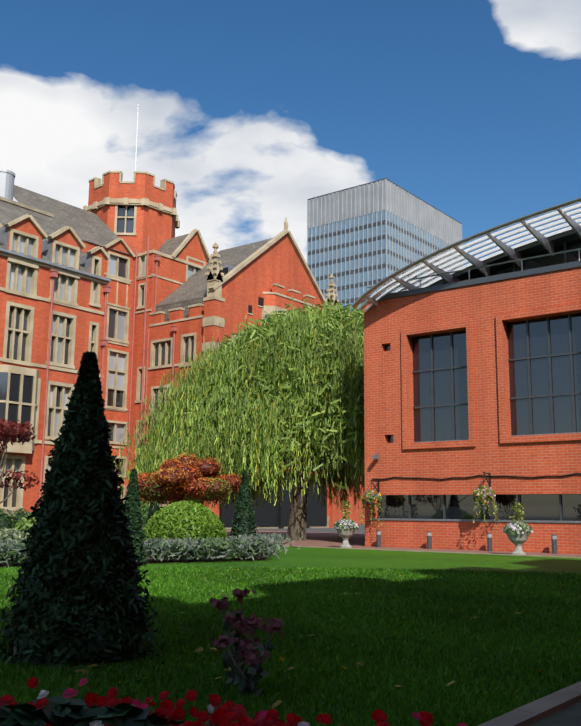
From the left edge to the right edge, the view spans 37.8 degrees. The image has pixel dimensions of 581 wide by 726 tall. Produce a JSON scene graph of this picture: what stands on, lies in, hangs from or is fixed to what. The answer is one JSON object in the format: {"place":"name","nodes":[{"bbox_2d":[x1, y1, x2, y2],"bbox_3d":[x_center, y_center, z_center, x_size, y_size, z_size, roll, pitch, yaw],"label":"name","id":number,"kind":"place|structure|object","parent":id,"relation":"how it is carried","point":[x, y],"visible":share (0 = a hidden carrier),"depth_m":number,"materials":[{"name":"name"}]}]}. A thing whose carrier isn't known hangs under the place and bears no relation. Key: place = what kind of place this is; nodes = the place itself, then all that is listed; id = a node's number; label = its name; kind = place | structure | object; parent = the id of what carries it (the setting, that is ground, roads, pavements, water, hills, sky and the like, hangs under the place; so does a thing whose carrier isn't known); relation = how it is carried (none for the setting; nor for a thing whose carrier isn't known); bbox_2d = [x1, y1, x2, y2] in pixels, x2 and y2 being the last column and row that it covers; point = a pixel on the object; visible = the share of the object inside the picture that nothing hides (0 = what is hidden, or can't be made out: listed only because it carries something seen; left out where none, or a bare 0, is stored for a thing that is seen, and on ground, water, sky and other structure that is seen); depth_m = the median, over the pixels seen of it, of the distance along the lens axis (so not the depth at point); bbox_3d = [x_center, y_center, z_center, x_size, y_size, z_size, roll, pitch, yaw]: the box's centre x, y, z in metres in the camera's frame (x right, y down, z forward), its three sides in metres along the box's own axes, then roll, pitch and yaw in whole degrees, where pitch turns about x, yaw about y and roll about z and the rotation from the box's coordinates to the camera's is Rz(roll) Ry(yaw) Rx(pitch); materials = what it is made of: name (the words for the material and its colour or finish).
{"place":"outdoors","nodes":[
{"label":"outdoors","id":0,"kind":"place"},
{"bbox_2d":[141,524,364,532],"bbox_3d":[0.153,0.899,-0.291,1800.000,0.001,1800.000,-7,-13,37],"label":"wall","id":1,"kind":"structure","parent":0,"point":[361,529],"depth_m":49.37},
{"bbox_2d":[0,173,364,527],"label":"old brick","id":2,"kind":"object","parent":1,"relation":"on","point":[277,262],"visible":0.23,"depth_m":53.50,"materials":[{"name":"red brick"}]},
{"bbox_2d":[38,236,177,507],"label":"pipe","id":3,"kind":"object","parent":2,"relation":"attached to","point":[106,290],"visible":0.48,"depth_m":52.48,"materials":[{"name":"red metal"}]},
{"bbox_2d":[0,227,234,281],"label":"lead","id":4,"kind":"object","parent":2,"relation":"attached to","point":[85,260],"visible":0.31,"depth_m":42.29,"materials":[{"name":"grey metal"}]},
{"bbox_2d":[0,205,270,506],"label":"glass","id":5,"kind":"object","parent":2,"relation":"on","point":[14,396],"visible":0.15,"depth_m":42.25,"materials":[{"name":"black glass"}]},
{"bbox_2d":[0,185,271,321],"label":"slate","id":6,"kind":"object","parent":2,"relation":"on","point":[88,226],"visible":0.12,"depth_m":54.23,"materials":[{"name":"grey stone"}]},
{"bbox_2d":[0,171,338,510],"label":"stone","id":7,"kind":"object","parent":2,"relation":"attached to","point":[215,280],"visible":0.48,"depth_m":44.20,"materials":[{"name":"beige stone"}]},
{"bbox_2d":[135,104,580,312],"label":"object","id":8,"kind":"object","parent":2,"relation":"on","point":[541,238],"visible":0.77,"depth_m":24.45,"materials":[{"name":"white metal"}]},
{"bbox_2d":[0,333,517,684],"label":"bark","id":9,"kind":"object","parent":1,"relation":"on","point":[297,524],"visible":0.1,"depth_m":30.18,"materials":[{"name":"brown plant"}]},
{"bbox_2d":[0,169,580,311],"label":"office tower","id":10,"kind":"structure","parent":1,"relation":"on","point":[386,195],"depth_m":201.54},
{"bbox_2d":[351,197,580,306],"bbox_3d":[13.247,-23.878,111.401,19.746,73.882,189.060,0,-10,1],"label":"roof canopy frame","id":11,"kind":"object","parent":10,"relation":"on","point":[456,243],"visible":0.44,"depth_m":23.84,"materials":[{"name":"grey metal"}]},
{"bbox_2d":[0,546,580,725],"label":"grass","id":12,"kind":"structure","parent":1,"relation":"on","point":[318,558],"depth_m":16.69,"materials":[{"name":"green plant"}]},
{"bbox_2d":[0,549,275,566],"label":"soil","id":13,"kind":"structure","parent":12,"relation":"on","point":[149,560],"depth_m":16.59,"materials":[{"name":"brown soil"}]},
{"bbox_2d":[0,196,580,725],"bbox_3d":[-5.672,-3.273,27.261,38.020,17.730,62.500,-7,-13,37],"label":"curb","id":14,"kind":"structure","parent":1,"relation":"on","point":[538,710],"depth_m":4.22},
{"bbox_2d":[148,267,580,528],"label":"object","id":15,"kind":"object","parent":1,"relation":"on","point":[273,515],"visible":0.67,"depth_m":53.03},
{"bbox_2d":[308,210,461,309],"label":"glass facade","id":16,"kind":"structure","parent":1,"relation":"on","point":[351,253],"depth_m":200.51,"materials":[{"name":"blue glass"}]},
{"bbox_2d":[364,267,580,553],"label":"brick","id":17,"kind":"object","parent":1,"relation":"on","point":[482,314],"visible":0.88,"depth_m":23.72,"materials":[{"name":"red brick"}]},
{"bbox_2d":[372,432,580,522],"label":"window sill","id":18,"kind":"structure","parent":17,"relation":"attached to","point":[471,520],"depth_m":23.16,"materials":[{"name":"grey stone"}]},
{"bbox_2d":[377,239,580,520],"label":"glass","id":19,"kind":"object","parent":17,"relation":"attached to","point":[541,506],"visible":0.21,"depth_m":23.45,"materials":[{"name":"black glass"}]},
{"bbox_2d":[408,314,580,520],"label":"dark frame","id":20,"kind":"object","parent":17,"relation":"on","point":[549,356],"visible":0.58,"depth_m":23.11,"materials":[{"name":"black metal"}]},
{"bbox_2d":[0,0,580,265],"label":"sky","id":21,"kind":"structure","parent":0,"point":[254,111],"materials":[{"name":"blue"}]},
{"bbox_2d":[226,530,580,556],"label":"path","id":22,"kind":"structure","parent":0,"point":[328,539],"depth_m":26.96,"materials":[{"name":"grey stone"}]},
{"bbox_2d":[0,297,574,725],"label":"leaf","id":23,"kind":"object","parent":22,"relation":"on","point":[207,417],"depth_m":20.14,"materials":[{"name":"green plant"}]},
{"bbox_2d":[0,487,532,725],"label":"petal","id":24,"kind":"object","parent":23,"relation":"on","point":[227,713],"visible":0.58,"depth_m":2.72,"materials":[{"name":"red plant"}]},
{"bbox_2d":[336,527,556,554],"bbox_3d":[3.849,4.676,22.413,5.820,0.580,2.023,-7,-13,37],"label":"urn","id":25,"kind":"object","parent":22,"relation":"on","point":[515,539],"visible":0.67,"depth_m":20.32,"materials":[{"name":"grey stone"}]},
{"bbox_2d":[308,178,580,553],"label":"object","id":26,"kind":"object","parent":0,"point":[539,270],"visible":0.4,"depth_m":194.78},
{"bbox_2d":[529,701,580,725],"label":"path","id":27,"kind":"structure","parent":0,"point":[569,715],"depth_m":3.96,"materials":[{"name":"grey concrete"}]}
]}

